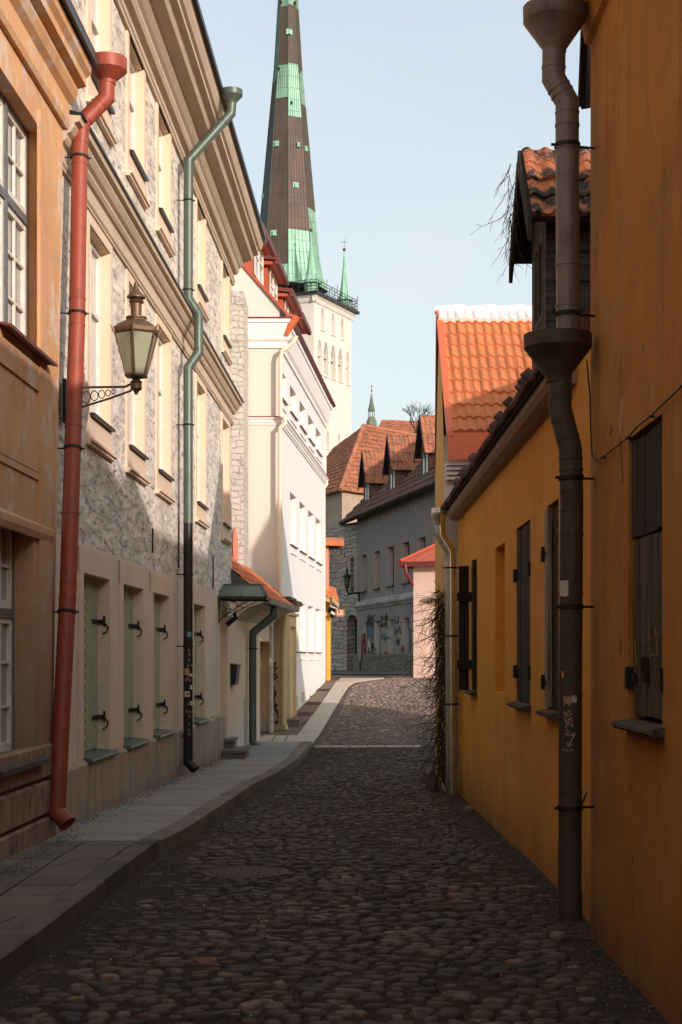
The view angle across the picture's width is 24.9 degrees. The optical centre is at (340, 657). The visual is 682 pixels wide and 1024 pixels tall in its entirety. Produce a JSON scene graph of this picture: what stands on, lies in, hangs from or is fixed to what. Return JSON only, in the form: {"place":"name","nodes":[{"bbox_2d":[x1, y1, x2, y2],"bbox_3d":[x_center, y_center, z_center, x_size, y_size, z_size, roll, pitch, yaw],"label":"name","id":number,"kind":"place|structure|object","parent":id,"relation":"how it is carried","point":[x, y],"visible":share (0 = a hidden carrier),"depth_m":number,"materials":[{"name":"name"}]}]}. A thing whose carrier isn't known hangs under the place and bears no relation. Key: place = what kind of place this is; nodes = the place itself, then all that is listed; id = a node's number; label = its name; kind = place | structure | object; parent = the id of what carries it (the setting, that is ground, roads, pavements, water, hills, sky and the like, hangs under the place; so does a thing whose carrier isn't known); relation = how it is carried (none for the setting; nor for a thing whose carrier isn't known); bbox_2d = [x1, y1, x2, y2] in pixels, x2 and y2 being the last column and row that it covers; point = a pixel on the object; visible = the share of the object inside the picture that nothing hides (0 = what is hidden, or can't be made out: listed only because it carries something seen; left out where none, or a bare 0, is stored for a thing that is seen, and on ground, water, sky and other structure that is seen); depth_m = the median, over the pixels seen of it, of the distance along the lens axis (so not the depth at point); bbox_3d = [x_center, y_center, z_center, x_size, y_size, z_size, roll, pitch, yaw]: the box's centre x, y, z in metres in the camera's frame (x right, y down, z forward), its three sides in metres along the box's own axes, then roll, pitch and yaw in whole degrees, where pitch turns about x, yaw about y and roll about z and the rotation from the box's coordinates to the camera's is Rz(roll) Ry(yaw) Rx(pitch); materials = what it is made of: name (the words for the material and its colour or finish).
{"place":"outdoors","nodes":[
{"label":"outdoors","id":0,"kind":"place"},
{"bbox_2d":[0,745,298,896],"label":"pavement bed","id":1,"kind":"object","parent":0,"point":[54,860],"visible":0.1,"depth_m":10.91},
{"bbox_2d":[0,842,134,936],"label":"pavement slabs","id":2,"kind":"structure","parent":1,"relation":"on","point":[47,884],"depth_m":10.63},
{"bbox_2d":[45,741,300,841],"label":"pavement flagstones","id":3,"kind":"object","parent":1,"relation":"on","point":[165,806],"visible":0.4,"depth_m":17.11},
{"bbox_2d":[221,746,250,758],"bbox_3d":[-2.015,1.725,27.350,0.770,0.250,1.260,0,0,0],"label":"stone step","id":4,"kind":"object","parent":3,"relation":"on","point":[238,752],"visible":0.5,"depth_m":26.75,"materials":[{"name":"stone"}]},
{"bbox_2d":[224,737,237,747],"bbox_3d":[-2.135,1.620,27.700,0.530,0.360,0.860,0,0,0],"label":"stone step","id":5,"kind":"object","parent":4,"relation":"on","point":[229,742],"visible":0.25,"depth_m":27.30,"materials":[{"name":"stone"}]},
{"bbox_2d":[259,678,383,742],"bbox_3d":[-0.361,1.259,41.356,1.535,1.184,20.130,0,0,6],"label":"paving strip","id":6,"kind":"object","parent":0,"point":[313,727],"visible":0.82,"depth_m":37.46,"materials":[{"name":"grey concrete"}]},
{"bbox_2d":[0,674,668,1023],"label":"road","id":7,"kind":"structure","parent":0,"point":[616,1008],"depth_m":8.88,"materials":[{"name":"grey stone"}]},
{"bbox_2d":[193,957,218,963],"bbox_3d":[-0.694,1.555,7.949,0.138,0.022,0.054,0,0,14],"label":"dry leaf","id":8,"kind":"object","parent":7,"relation":"on","point":[207,960],"visible":1,"depth_m":7.94,"materials":[{"name":"brown plant"}]},
{"bbox_2d":[201,865,289,878],"bbox_3d":[-0.710,1.603,11.500,0.660,0.034,0.660,0,0,0],"label":"manhole cover","id":9,"kind":"object","parent":7,"relation":"on","point":[248,872],"visible":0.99,"depth_m":11.46,"materials":[{"name":"grey metal"}]},
{"bbox_2d":[260,680,337,740],"bbox_3d":[-1.334,1.251,40.600,2.533,1.086,18.800,0,0,0],"label":"gravel strip","id":10,"kind":"object","parent":7,"relation":"on","point":[317,696],"visible":0.23,"depth_m":39.10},
{"bbox_2d":[281,614,288,729],"bbox_3d":[-1.258,0.253,34.550,0.174,2.743,0.131,0,0,0],"label":"yellow downpipe","id":11,"kind":"object","parent":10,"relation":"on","point":[283,668],"visible":0.93,"depth_m":34.50,"materials":[{"name":"yellow metal"}]},
{"bbox_2d":[286,718,302,726],"bbox_3d":[-1.080,1.538,35.654,0.320,0.260,0.850,0,0,4],"label":"threshold stone","id":12,"kind":"object","parent":10,"relation":"on","point":[294,722],"visible":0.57,"depth_m":35.23,"materials":[{"name":"stone"}]},
{"bbox_2d":[296,712,313,715],"bbox_3d":[-0.882,1.395,38.005,0.401,0.099,0.753,0,0,6],"label":"cellar grate","id":13,"kind":"object","parent":10,"relation":"on","point":[304,713],"visible":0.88,"depth_m":37.98,"materials":[{"name":"metal"}]},
{"bbox_2d":[305,702,321,704],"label":"cellar grate","id":14,"kind":"object","parent":10,"relation":"on","point":[312,703],"visible":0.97,"depth_m":40.44,"materials":[{"name":"metal"}]},
{"bbox_2d":[316,688,329,690],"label":"cellar grate","id":15,"kind":"object","parent":10,"relation":"on","point":[324,689],"visible":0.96,"depth_m":44.41,"materials":[{"name":"metal"}]},
{"bbox_2d":[110,819,501,1021],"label":"litter scraps","id":16,"kind":"object","parent":7,"relation":"on","point":[303,891],"visible":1,"depth_m":9.99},
{"bbox_2d":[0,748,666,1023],"bbox_3d":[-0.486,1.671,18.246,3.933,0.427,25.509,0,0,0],"label":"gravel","id":17,"kind":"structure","parent":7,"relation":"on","point":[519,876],"depth_m":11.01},
{"bbox_2d":[314,745,420,747],"bbox_3d":[0.530,1.818,31.125,2.148,0.098,0.338,0,0,0],"label":"stone threshold","id":18,"kind":"object","parent":7,"relation":"on","point":[365,746],"visible":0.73,"depth_m":31.05,"materials":[{"name":"grey stone"}]},
{"bbox_2d":[463,806,474,811],"bbox_3d":[1.407,1.667,16.999,0.134,0.076,0.136,0,0,0],"label":"loose stone","id":19,"kind":"object","parent":7,"relation":"on","point":[468,809],"visible":0.9,"depth_m":16.95,"materials":[{"name":"stone"}]},
{"bbox_2d":[548,931,564,941],"bbox_3d":[1.220,1.579,8.749,0.096,0.062,0.097,0,0,0],"label":"loose stone","id":20,"kind":"object","parent":7,"relation":"on","point":[557,936],"visible":0.94,"depth_m":8.72,"materials":[{"name":"stone"}]},
{"bbox_2d":[331,670,396,672],"bbox_3d":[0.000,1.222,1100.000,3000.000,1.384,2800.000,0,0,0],"label":"ground","id":21,"kind":"structure","parent":0,"point":[343,671],"depth_m":68.93,"materials":[{"name":"grey stone"}]},
{"bbox_2d":[0,0,97,861],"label":"ochre building","id":22,"kind":"structure","parent":21,"relation":"on","point":[48,58],"depth_m":12.46,"materials":[{"name":"paint"}]},
{"bbox_2d":[0,527,49,776],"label":"window","id":23,"kind":"structure","parent":22,"relation":"in","point":[6,536],"depth_m":12.37,"materials":[{"name":"white paint"}]},
{"bbox_2d":[0,92,57,366],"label":"window","id":24,"kind":"structure","parent":22,"relation":"in","point":[13,135],"depth_m":12.40,"materials":[{"name":"white paint"}]},
{"bbox_2d":[48,51,126,830],"bbox_3d":[-2.249,-1.992,13.453,0.628,6.851,1.448,0,0,0],"label":"red downpipe","id":25,"kind":"object","parent":22,"relation":"attached to","point":[109,72],"visible":0.96,"depth_m":13.45,"materials":[{"name":"metal"}]},
{"bbox_2d":[0,840,157,986],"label":"kerb","id":26,"kind":"structure","parent":21,"relation":"on","point":[25,943],"depth_m":9.17,"materials":[{"name":"grey stone"}]},
{"bbox_2d":[53,0,266,831],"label":"limestone building","id":27,"kind":"structure","parent":21,"relation":"on","point":[155,122],"depth_m":18.82,"materials":[{"name":"grey paint"}]},
{"bbox_2d":[90,0,114,114],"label":"window","id":28,"kind":"structure","parent":27,"relation":"in","point":[95,4],"depth_m":16.15,"materials":[{"name":"white paint"}]},
{"bbox_2d":[90,240,115,431],"bbox_3d":[-2.495,-3.311,15.744,0.239,1.873,1.166,0,0,0],"label":"window","id":29,"kind":"structure","parent":27,"relation":"in","point":[95,257],"depth_m":16.15,"materials":[{"name":"white paint"}]},
{"bbox_2d":[62,279,161,423],"bbox_3d":[-2.056,-2.751,13.900,0.867,1.292,0.495,0,0,0],"label":"wall lantern","id":30,"kind":"object","parent":27,"relation":"attached to","point":[136,333],"depth_m":13.82,"materials":[{"name":"beige glass"}]},
{"bbox_2d":[129,299,148,459],"bbox_3d":[-2.427,-3.311,18.043,0.239,1.873,1.166,0,0,0],"label":"window","id":31,"kind":"structure","parent":27,"relation":"in","point":[132,397],"depth_m":18.50,"materials":[{"name":"white paint"}]},
{"bbox_2d":[129,59,148,181],"bbox_3d":[-2.427,-6.382,18.043,0.237,1.333,1.106,0,0,0],"label":"window","id":32,"kind":"structure","parent":27,"relation":"in","point":[132,150],"depth_m":18.50,"materials":[{"name":"white paint"}]},
{"bbox_2d":[158,337,174,480],"bbox_3d":[-2.361,-3.311,20.292,0.239,1.873,1.166,0,0,0],"label":"window","id":33,"kind":"structure","parent":27,"relation":"in","point":[160,344],"depth_m":20.79,"materials":[{"name":"white paint"}]},
{"bbox_2d":[159,127,173,232],"bbox_3d":[-2.361,-6.381,20.292,0.205,1.333,1.100,0,0,2],"label":"window","id":34,"kind":"structure","parent":27,"relation":"in","point":[161,209],"depth_m":20.76,"materials":[{"name":"white paint"}]},
{"bbox_2d":[197,391,208,509],"bbox_3d":[-2.242,-3.312,24.340,0.205,1.873,1.160,0,0,2],"label":"window","id":35,"kind":"structure","parent":27,"relation":"in","point":[200,503],"depth_m":24.84,"materials":[{"name":"white paint"}]},
{"bbox_2d":[197,216,208,301],"bbox_3d":[-2.242,-6.381,24.340,0.205,1.333,1.100,0,0,2],"label":"window","id":36,"kind":"structure","parent":27,"relation":"in","point":[199,285],"depth_m":24.81,"materials":[{"name":"white paint"}]},
{"bbox_2d":[176,86,242,772],"bbox_3d":[-1.850,-3.172,21.664,0.943,9.570,0.302,0,0,-6],"label":"green grey downpipe","id":37,"kind":"object","parent":27,"relation":"attached to","point":[231,96],"visible":0.98,"depth_m":21.55,"materials":[{"name":"metal"}]},
{"bbox_2d":[223,428,231,528],"bbox_3d":[-2.132,-3.312,28.089,0.205,1.873,1.160,0,0,2],"label":"window","id":38,"kind":"structure","parent":27,"relation":"in","point":[224,523],"depth_m":28.59,"materials":[{"name":"white paint"}]},
{"bbox_2d":[223,276,231,348],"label":"window","id":39,"kind":"structure","parent":27,"relation":"in","point":[225,337],"depth_m":28.57,"materials":[{"name":"white paint"}]},
{"bbox_2d":[218,584,269,625],"bbox_3d":[-1.730,-0.931,27.379,0.892,0.753,1.098,0,0,0],"label":"door canopy","id":40,"kind":"object","parent":27,"relation":"attached to","point":[242,592],"visible":0.99,"depth_m":27.10,"materials":[{"name":"grey metal"}]},
{"bbox_2d":[139,741,312,855],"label":"kerb","id":41,"kind":"structure","parent":21,"relation":"on","point":[182,831],"depth_m":16.41,"materials":[{"name":"stone"}]},
{"bbox_2d":[232,291,247,602],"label":"rubble gable wall","id":42,"kind":"structure","parent":21,"relation":"on","point":[240,435],"depth_m":33.20,"materials":[{"name":"stone"}]},
{"bbox_2d":[221,556,299,745],"bbox_3d":[-2.290,-0.153,31.262,2.252,5.506,6.868,0,0,4],"label":"porch annex","id":43,"kind":"object","parent":21,"relation":"on","point":[234,641],"visible":0.46,"depth_m":30.18,"materials":[{"name":"paint"}]},
{"bbox_2d":[230,663,241,684],"bbox_3d":[-1.925,0.300,28.343,0.150,0.395,0.440,0,0,4],"label":"letter box","id":44,"kind":"object","parent":43,"relation":"attached to","point":[234,673],"visible":1,"depth_m":28.15,"materials":[{"name":"black metal"}]},
{"bbox_2d":[247,606,277,745],"bbox_3d":[-1.532,0.383,30.393,0.629,2.925,0.272,0,0,-13],"label":"porch downpipe","id":45,"kind":"object","parent":43,"relation":"attached to","point":[272,616],"visible":0.95,"depth_m":30.34,"materials":[{"name":"green metal"}]},
{"bbox_2d":[274,617,281,729],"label":"yellow passage wall","id":46,"kind":"structure","parent":21,"relation":"on","point":[277,675],"depth_m":34.72,"materials":[{"name":"paint"}]},
{"bbox_2d":[232,223,335,718],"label":"white building","id":47,"kind":"structure","parent":21,"relation":"on","point":[277,320],"depth_m":37.30,"materials":[{"name":"paint"}]},
{"bbox_2d":[283,398,287,413],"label":"window","id":48,"kind":"structure","parent":47,"relation":"in","point":[284,401],"depth_m":35.83,"materials":[{"name":"white paint"}]},
{"bbox_2d":[278,335,297,593],"bbox_3d":[-1.189,-4.241,34.770,0.464,6.029,0.118,0,0,-9],"label":"cream downpipe","id":49,"kind":"object","parent":47,"relation":"attached to","point":[280,381],"visible":0.99,"depth_m":34.71,"materials":[{"name":"white metal"}]},
{"bbox_2d":[286,612,298,718],"bbox_3d":[-1.161,0.505,36.982,0.160,3.189,1.576,0,0,4],"label":"doorway","id":50,"kind":"structure","parent":47,"relation":"in","point":[291,617],"depth_m":37.03,"materials":[{"name":"yellow paint"}]},
{"bbox_2d":[290,393,298,428],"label":"window","id":51,"kind":"structure","parent":47,"relation":"in","point":[291,411],"depth_m":38.44,"materials":[{"name":"white paint"}]},
{"bbox_2d":[290,497,298,556],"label":"window","id":52,"kind":"structure","parent":47,"relation":"in","point":[291,544],"depth_m":38.63,"materials":[{"name":"white paint"}]},
{"bbox_2d":[300,409,306,441],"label":"window","id":53,"kind":"structure","parent":47,"relation":"in","point":[301,426],"depth_m":40.45,"materials":[{"name":"white paint"}]},
{"bbox_2d":[300,607,306,659],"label":"window","id":54,"kind":"structure","parent":47,"relation":"in","point":[300,607],"depth_m":40.95,"materials":[{"name":"white paint"}]},
{"bbox_2d":[300,507,307,561],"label":"window","id":55,"kind":"structure","parent":47,"relation":"in","point":[301,551],"depth_m":40.95,"materials":[{"name":"white paint"}]},
{"bbox_2d":[308,422,315,452],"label":"window","id":56,"kind":"structure","parent":47,"relation":"in","point":[311,441],"depth_m":42.91,"materials":[{"name":"white paint"}]},
{"bbox_2d":[308,514,315,567],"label":"window","id":57,"kind":"structure","parent":47,"relation":"in","point":[308,514],"depth_m":43.29,"materials":[{"name":"white paint"}]},
{"bbox_2d":[308,607,315,659],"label":"window","id":58,"kind":"structure","parent":47,"relation":"in","point":[308,607],"depth_m":43.29,"materials":[{"name":"white paint"}]},
{"bbox_2d":[316,610,321,659],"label":"window","id":59,"kind":"structure","parent":47,"relation":"in","point":[316,610],"depth_m":45.61,"materials":[{"name":"white paint"}]},
{"bbox_2d":[316,435,322,463],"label":"window","id":60,"kind":"structure","parent":47,"relation":"in","point":[317,450],"depth_m":45.13,"materials":[{"name":"white paint"}]},
{"bbox_2d":[316,522,322,571],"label":"window","id":61,"kind":"structure","parent":47,"relation":"in","point":[316,522],"depth_m":45.61,"materials":[{"name":"white paint"}]},
{"bbox_2d":[325,426,329,677],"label":"pale downpipe","id":62,"kind":"object","parent":47,"relation":"attached to","point":[326,431],"visible":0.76,"depth_m":47.00,"materials":[{"name":"white metal"}]},
{"bbox_2d":[260,0,359,455],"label":"church tower","id":63,"kind":"structure","parent":21,"relation":"on","point":[288,216],"depth_m":257.11,"materials":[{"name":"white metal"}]},
{"bbox_2d":[325,537,343,679],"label":"yellow house","id":64,"kind":"structure","parent":21,"relation":"on","point":[331,592],"depth_m":49.00,"materials":[{"name":"paint"}]},
{"bbox_2d":[330,606,344,616],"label":"hanging sign","id":65,"kind":"object","parent":64,"relation":"hanging from","point":[340,612],"visible":1,"depth_m":48.58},
{"bbox_2d":[358,650,360,670],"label":"utility box","id":66,"kind":"object","parent":21,"relation":"on","point":[359,655],"visible":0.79,"depth_m":71.91,"materials":[{"name":"black metal"}]},
{"bbox_2d":[326,424,415,526],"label":"hipped house","id":67,"kind":"structure","parent":21,"relation":"on","point":[344,494],"depth_m":86.84,"materials":[{"name":"orange tile"}]},
{"bbox_2d":[326,415,434,672],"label":"grey building","id":68,"kind":"structure","parent":21,"relation":"on","point":[388,530],"depth_m":68.34,"materials":[{"name":"paint"}]},
{"bbox_2d":[342,568,359,601],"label":"distant wall lamp","id":69,"kind":"object","parent":68,"relation":"attached to","point":[346,576],"visible":1,"depth_m":71.95,"materials":[{"name":"black metal"}]},
{"bbox_2d":[355,618,356,653],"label":"arched door","id":70,"kind":"structure","parent":68,"relation":"in","point":[355,618],"depth_m":75.23,"materials":[{"name":"black wood"}]},
{"bbox_2d":[360,556,366,592],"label":"window","id":71,"kind":"structure","parent":68,"relation":"in","point":[363,558],"depth_m":73.00,"materials":[{"name":"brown wood"}]},
{"bbox_2d":[372,552,379,589],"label":"window","id":72,"kind":"structure","parent":68,"relation":"in","point":[376,554],"depth_m":70.33,"materials":[{"name":"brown wood"}]},
{"bbox_2d":[374,621,380,653],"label":"window","id":73,"kind":"structure","parent":68,"relation":"in","point":[377,624],"depth_m":70.22,"materials":[{"name":"grey wood"}]},
{"bbox_2d":[385,548,393,587],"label":"window","id":74,"kind":"structure","parent":68,"relation":"in","point":[390,551],"depth_m":67.75,"materials":[{"name":"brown wood"}]},
{"bbox_2d":[388,620,393,653],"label":"window","id":75,"kind":"structure","parent":68,"relation":"in","point":[390,622],"depth_m":67.58,"materials":[{"name":"grey wood"}]},
{"bbox_2d":[400,543,409,584],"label":"window","id":76,"kind":"structure","parent":68,"relation":"in","point":[405,547],"depth_m":65.02,"materials":[{"name":"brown wood"}]},
{"bbox_2d":[403,619,408,652],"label":"window","id":77,"kind":"structure","parent":68,"relation":"in","point":[405,630],"depth_m":64.96,"materials":[{"name":"grey wood"}]},
{"bbox_2d":[418,539,424,550],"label":"window","id":78,"kind":"structure","parent":68,"relation":"in","point":[421,542],"depth_m":62.40,"materials":[{"name":"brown wood"}]},
{"bbox_2d":[379,420,417,432],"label":"tiled house","id":79,"kind":"structure","parent":21,"relation":"on","point":[402,425],"depth_m":102.59,"materials":[{"name":"orange tile"}]},
{"bbox_2d":[397,544,434,677],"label":"pink house","id":80,"kind":"structure","parent":21,"relation":"on","point":[421,563],"depth_m":51.91,"materials":[{"name":"paint"}]},
{"bbox_2d":[404,564,413,585],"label":"red rainwater pipe","id":81,"kind":"object","parent":80,"relation":"attached to","point":[409,578],"visible":1,"depth_m":51.61,"materials":[{"name":"metal"}]},
{"bbox_2d":[402,401,434,433],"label":"bare tree","id":82,"kind":"object","parent":21,"relation":"on","point":[413,413],"visible":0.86,"depth_m":96.96,"materials":[{"name":"brown plant"}]},
{"bbox_2d":[434,304,531,791],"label":"orange tiled house","id":83,"kind":"structure","parent":21,"relation":"on","point":[483,360],"depth_m":21.00,"materials":[{"name":"tile"}]},
{"bbox_2d":[395,579,457,792],"bbox_3d":[1.251,0.538,20.004,0.972,3.161,1.107,0,0,-44],"label":"dead ivy","id":84,"kind":"object","parent":83,"relation":"attached to","point":[441,769],"visible":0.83,"depth_m":19.95,"materials":[{"name":"brown plant"}]},
{"bbox_2d":[388,618,439,790],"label":"ivy stray twigs","id":85,"kind":"object","parent":84,"relation":"attached to","point":[418,707],"visible":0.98,"depth_m":19.93,"materials":[{"name":"brown plant"}]},
{"bbox_2d":[440,28,589,922],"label":"amber house","id":86,"kind":"structure","parent":21,"relation":"on","point":[501,504],"depth_m":12.31,"materials":[{"name":"paint"}]},
{"bbox_2d":[431,508,458,795],"bbox_3d":[1.305,-0.054,19.350,0.350,3.627,0.198,0,0,0],"label":"zinc downpipe","id":87,"kind":"object","parent":86,"relation":"attached to","point":[439,515],"visible":1,"depth_m":19.29,"materials":[{"name":"grey metal"}]},
{"bbox_2d":[470,163,534,281],"bbox_3d":[1.248,-3.276,11.701,0.453,0.913,0.313,0,0,43],"label":"dormer creeper","id":88,"kind":"object","parent":86,"relation":"attached to","point":[510,222],"visible":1,"depth_m":11.70,"materials":[{"name":"brown plant"}]},
{"bbox_2d":[582,0,681,1023],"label":"amber house","id":89,"kind":"structure","parent":21,"relation":"on","point":[635,46],"depth_m":7.53,"materials":[{"name":"paint"}]},
{"bbox_2d":[523,328,594,921],"bbox_3d":[1.221,-0.169,8.720,0.384,3.297,0.384,0,0,32],"label":"dark downpipe","id":90,"kind":"object","parent":89,"relation":"attached to","point":[556,355],"visible":0.98,"depth_m":8.66,"materials":[{"name":"metal"}]},
{"bbox_2d":[523,0,594,328],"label":"dark downpipe","id":91,"kind":"object","parent":89,"relation":"attached to","point":[553,27],"visible":0.98,"depth_m":8.66,"materials":[{"name":"metal"}]},
{"bbox_2d":[580,792,587,805],"bbox_3d":[1.375,0.797,8.750,0.013,0.053,0.312,0,0,15],"label":"wall hook","id":92,"kind":"object","parent":89,"relation":"attached to","point":[583,799],"depth_m":8.72,"materials":[{"name":"black metal"}]},
{"bbox_2d":[586,359,681,461],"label":"wall cable","id":93,"kind":"object","parent":89,"relation":"attached to","point":[652,415],"depth_m":8.08,"materials":[{"name":"black metal"}]},
{"bbox_2d":[646,717,661,721],"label":"window","id":94,"kind":"structure","parent":89,"relation":"in","point":[649,718],"depth_m":7.55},
{"bbox_2d":[366,385,376,425],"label":"church steeple","id":95,"kind":"object","parent":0,"point":[371,420],"visible":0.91,"depth_m":159.72,"materials":[{"name":"green metal"}]},
{"bbox_2d":[331,673,412,673],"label":"pavement","id":96,"kind":"structure","parent":0,"point":[371,673],"depth_m":58.12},
{"bbox_2d":[312,675,434,746],"bbox_3d":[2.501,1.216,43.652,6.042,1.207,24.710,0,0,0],"label":"road cobbles","id":97,"kind":"object","parent":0,"point":[403,740],"visible":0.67,"depth_m":37.85,"materials":[{"name":"grey stone"}]},
{"bbox_2d":[198,0,589,433],"label":"sky","id":98,"kind":"structure","parent":0,"point":[417,111],"materials":[{"name":"blue"}]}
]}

